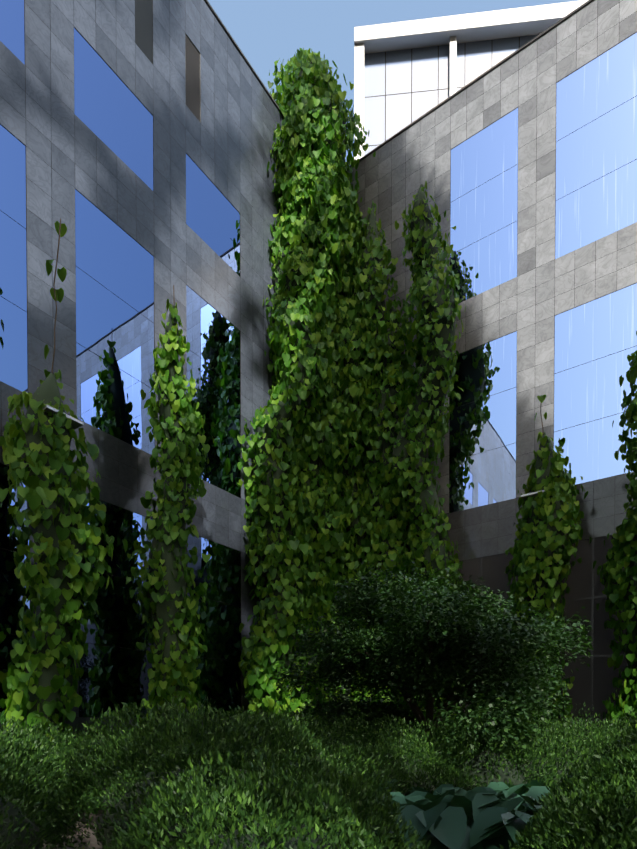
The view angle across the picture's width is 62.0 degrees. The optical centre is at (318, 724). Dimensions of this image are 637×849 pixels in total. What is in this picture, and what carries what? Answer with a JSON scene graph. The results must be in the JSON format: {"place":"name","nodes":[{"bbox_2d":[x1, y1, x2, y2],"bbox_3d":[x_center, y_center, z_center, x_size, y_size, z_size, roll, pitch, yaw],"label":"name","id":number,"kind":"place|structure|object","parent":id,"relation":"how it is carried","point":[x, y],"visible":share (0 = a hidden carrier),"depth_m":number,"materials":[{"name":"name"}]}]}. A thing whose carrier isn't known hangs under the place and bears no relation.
{"place":"outdoors","nodes":[
{"label":"outdoors","id":0,"kind":"place"},
{"bbox_2d":[33,800,449,848],"bbox_3d":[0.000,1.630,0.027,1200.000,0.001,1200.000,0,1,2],"label":"ground","id":1,"kind":"structure","parent":0,"point":[93,841],"depth_m":7.28,"materials":[{"name":"soil"}]},
{"bbox_2d":[0,0,276,740],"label":"wing","id":2,"kind":"object","parent":1,"relation":"on","point":[193,90],"depth_m":14.18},
{"bbox_2d":[3,405,83,435],"bbox_3d":[-5.346,-5.726,10.256,1.650,0.050,0.700,1,1,35],"label":"vine bracket","id":3,"kind":"object","parent":2,"relation":"attached to","point":[76,423],"visible":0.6,"depth_m":9.92,"materials":[{"name":"grey metal"}]},
{"bbox_2d":[0,0,240,716],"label":"window glass","id":4,"kind":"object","parent":2,"relation":"attached to","point":[113,113],"depth_m":12.63,"materials":[{"name":"blue glass"}]},
{"bbox_2d":[0,0,283,756],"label":"building wall","id":5,"kind":"structure","parent":2,"relation":"attached to","point":[50,92],"depth_m":13.34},
{"bbox_2d":[135,0,152,63],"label":"wing louvre","id":6,"kind":"object","parent":2,"relation":"attached to","point":[143,27],"visible":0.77,"depth_m":13.05,"materials":[{"name":"grey metal"}]},
{"bbox_2d":[185,33,200,122],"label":"window reveal","id":7,"kind":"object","parent":2,"relation":"in","point":[185,73],"depth_m":14.15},
{"bbox_2d":[205,0,283,116],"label":"wing coping","id":8,"kind":"object","parent":2,"relation":"on","point":[239,50],"depth_m":15.82,"materials":[{"name":"grey metal"}]},
{"bbox_2d":[268,51,363,517],"bbox_3d":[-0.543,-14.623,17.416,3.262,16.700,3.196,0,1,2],"label":"vine","id":9,"kind":"object","parent":2,"relation":"attached to","point":[289,120],"depth_m":16.74,"materials":[{"name":"green plant"}]},
{"bbox_2d":[289,52,392,440],"bbox_3d":[0.568,-16.175,18.034,4.352,13.760,3.154,0,1,2],"label":"vine","id":10,"kind":"object","parent":2,"relation":"attached to","point":[353,390],"depth_m":16.92,"materials":[{"name":"green plant"}]},
{"bbox_2d":[236,52,350,718],"bbox_3d":[-0.918,-10.645,16.770,3.383,24.676,5.493,1,1,33],"label":"vine","id":11,"kind":"object","parent":1,"relation":"on","point":[261,655],"depth_m":15.78,"materials":[{"name":"green plant"}]},
{"bbox_2d":[270,215,344,708],"bbox_3d":[-0.501,-7.216,16.892,2.700,17.876,2.435,0,1,2],"label":"vine","id":12,"kind":"object","parent":1,"relation":"on","point":[288,264],"depth_m":16.38,"materials":[{"name":"green plant"}]},
{"bbox_2d":[0,738,634,848],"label":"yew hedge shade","id":13,"kind":"object","parent":1,"relation":"on","point":[476,759],"visible":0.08,"depth_m":5.45,"materials":[{"name":"green plant"}]},
{"bbox_2d":[0,372,127,803],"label":"vine","id":14,"kind":"object","parent":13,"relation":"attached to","point":[15,680],"depth_m":9.68,"materials":[{"name":"green plant"}]},
{"bbox_2d":[44,218,66,380],"bbox_3d":[-5.012,-7.837,10.064,0.387,3.445,0.346,0,1,2],"label":"vine tendril","id":15,"kind":"object","parent":14,"relation":"attached to","point":[62,273],"depth_m":10.09},
{"bbox_2d":[126,302,213,729],"bbox_3d":[-3.451,-4.037,12.531,1.892,11.598,1.807,0,1,2],"label":"vine","id":16,"kind":"object","parent":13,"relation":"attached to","point":[191,421],"depth_m":12.17,"materials":[{"name":"green plant"}]},
{"bbox_2d":[166,285,180,325],"bbox_3d":[-3.383,-9.758,12.342,0.330,0.999,0.258,0,1,2],"label":"vine tendril","id":17,"kind":"object","parent":16,"relation":"attached to","point":[167,304],"depth_m":12.35},
{"bbox_2d":[0,689,636,848],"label":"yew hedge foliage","id":18,"kind":"object","parent":13,"relation":"on","point":[594,798],"visible":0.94,"depth_m":5.10,"materials":[{"name":"green plant"}]},
{"bbox_2d":[267,48,367,737],"bbox_3d":[0.042,-10.670,17.807,4.115,24.615,4.129,0,1,2],"label":"vine","id":19,"kind":"object","parent":1,"relation":"on","point":[317,70],"depth_m":16.80,"materials":[{"name":"green plant"}]},
{"bbox_2d":[317,174,361,706],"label":"vine","id":20,"kind":"object","parent":1,"relation":"on","point":[353,198],"depth_m":17.48,"materials":[{"name":"green plant"}]},
{"bbox_2d":[292,52,387,742],"bbox_3d":[0.994,-10.667,18.030,4.587,24.623,3.194,0,1,2],"label":"vine","id":21,"kind":"object","parent":1,"relation":"on","point":[352,121],"depth_m":17.18,"materials":[{"name":"green plant"}]},
{"bbox_2d":[333,184,364,697],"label":"vine","id":22,"kind":"object","parent":1,"relation":"on","point":[339,293],"depth_m":17.74,"materials":[{"name":"green plant"}]},
{"bbox_2d":[345,200,415,716],"bbox_3d":[2.010,-7.789,17.555,2.672,18.956,2.486,0,1,2],"label":"vine","id":23,"kind":"object","parent":1,"relation":"on","point":[365,310],"depth_m":17.04,"materials":[{"name":"green plant"}]},
{"bbox_2d":[364,302,421,737],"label":"vine","id":24,"kind":"object","parent":1,"relation":"on","point":[393,375],"depth_m":16.79,"materials":[{"name":"green plant"}]},
{"bbox_2d":[380,181,478,737],"bbox_3d":[3.411,-7.376,16.298,2.979,18.061,2.759,0,1,2],"label":"vine","id":25,"kind":"object","parent":1,"relation":"on","point":[420,287],"depth_m":15.96,"materials":[{"name":"green plant"}]},
{"bbox_2d":[360,779,569,848],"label":"hosta leaves","id":26,"kind":"object","parent":1,"relation":"on","point":[445,816],"visible":0.5,"depth_m":5.41,"materials":[{"name":"green plant"}]},
{"bbox_2d":[352,0,636,745],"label":"wing","id":27,"kind":"object","parent":1,"relation":"on","point":[578,580],"depth_m":15.05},
{"bbox_2d":[364,37,519,145],"bbox_3d":[9.904,-23.620,23.846,16.331,7.900,6.931,0,1,2],"label":"joint","id":28,"kind":"object","parent":27,"relation":"on","point":[411,92],"depth_m":21.37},
{"bbox_2d":[364,35,537,155],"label":"pavilion glazing","id":29,"kind":"structure","parent":28,"relation":"attached to","point":[476,59],"depth_m":21.34,"materials":[{"name":"white glass"}]},
{"bbox_2d":[354,0,587,159],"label":"roof frame","id":30,"kind":"object","parent":28,"relation":"attached to","point":[453,31],"visible":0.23,"depth_m":20.87,"materials":[{"name":"white paint"}]},
{"bbox_2d":[349,0,592,167],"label":"wing coping","id":31,"kind":"object","parent":27,"relation":"on","point":[488,71],"depth_m":16.37,"materials":[{"name":"grey metal"}]},
{"bbox_2d":[347,0,636,707],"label":"building wall","id":32,"kind":"structure","parent":27,"relation":"attached to","point":[536,223],"depth_m":15.74,"materials":[{"name":"grey stone"}]},
{"bbox_2d":[521,490,544,500],"bbox_3d":[6.229,-6.195,14.810,0.700,0.050,1.650,1,1,35],"label":"vine bracket","id":33,"kind":"object","parent":27,"relation":"attached to","point":[524,496],"visible":0.23,"depth_m":14.24,"materials":[{"name":"silver metal"}]},
{"bbox_2d":[448,538,624,736],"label":"wing mullions","id":34,"kind":"object","parent":27,"relation":"attached to","point":[592,614],"visible":0.12,"depth_m":14.88,"materials":[{"name":"black metal"}]},
{"bbox_2d":[449,32,636,512],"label":"window glass","id":35,"kind":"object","parent":27,"relation":"attached to","point":[601,206],"depth_m":15.13,"materials":[{"name":"blue glass"}]},
{"bbox_2d":[505,432,591,741],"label":"vine","id":36,"kind":"object","parent":27,"relation":"attached to","point":[528,566],"depth_m":14.02,"materials":[{"name":"green plant"}]},
{"bbox_2d":[534,394,546,446],"bbox_3d":[6.045,-8.218,14.377,0.322,1.352,0.344,0,1,2],"label":"vine tendril","id":37,"kind":"object","parent":36,"relation":"on","point":[541,398],"depth_m":14.39},
{"bbox_2d":[593,331,636,741],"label":"vine","id":38,"kind":"object","parent":27,"relation":"attached to","point":[622,542],"depth_m":12.91,"materials":[{"name":"green plant"}]},
{"bbox_2d":[208,0,580,161],"label":"sky","id":39,"kind":"structure","parent":0,"point":[265,31],"materials":[{"name":"blue"}]},
{"bbox_3d":[1.957,0.815,9.757,0.332,1.320,0.213,0,1,2],"label":"court tree limb","id":40,"kind":"object","parent":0,"visible":0},
{"bbox_2d":[345,651,426,732],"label":"shrub branch","id":41,"kind":"object","parent":40,"relation":"attached to","point":[420,715],"visible":0.38,"depth_m":9.65,"materials":[{"name":"brown plant"}]},
{"bbox_2d":[426,621,434,733],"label":"shrub stem","id":42,"kind":"object","parent":40,"relation":"attached to","point":[430,715],"visible":0.62,"depth_m":9.36,"materials":[{"name":"brown plant"}]},
{"bbox_2d":[273,560,593,753],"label":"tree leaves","id":43,"kind":"object","parent":40,"relation":"attached to","point":[462,632],"visible":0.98,"depth_m":8.62,"materials":[{"name":"green plant"}]},
{"bbox_2d":[436,691,467,728],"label":"shrub branch","id":44,"kind":"object","parent":40,"relation":"attached to","point":[450,707],"visible":0.02,"depth_m":9.88,"materials":[{"name":"brown plant"}]},
{"bbox_2d":[432,650,506,733],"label":"shrub branch","id":45,"kind":"object","parent":40,"relation":"attached to","point":[446,704],"visible":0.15,"depth_m":9.50,"materials":[{"name":"brown plant"}]}
]}

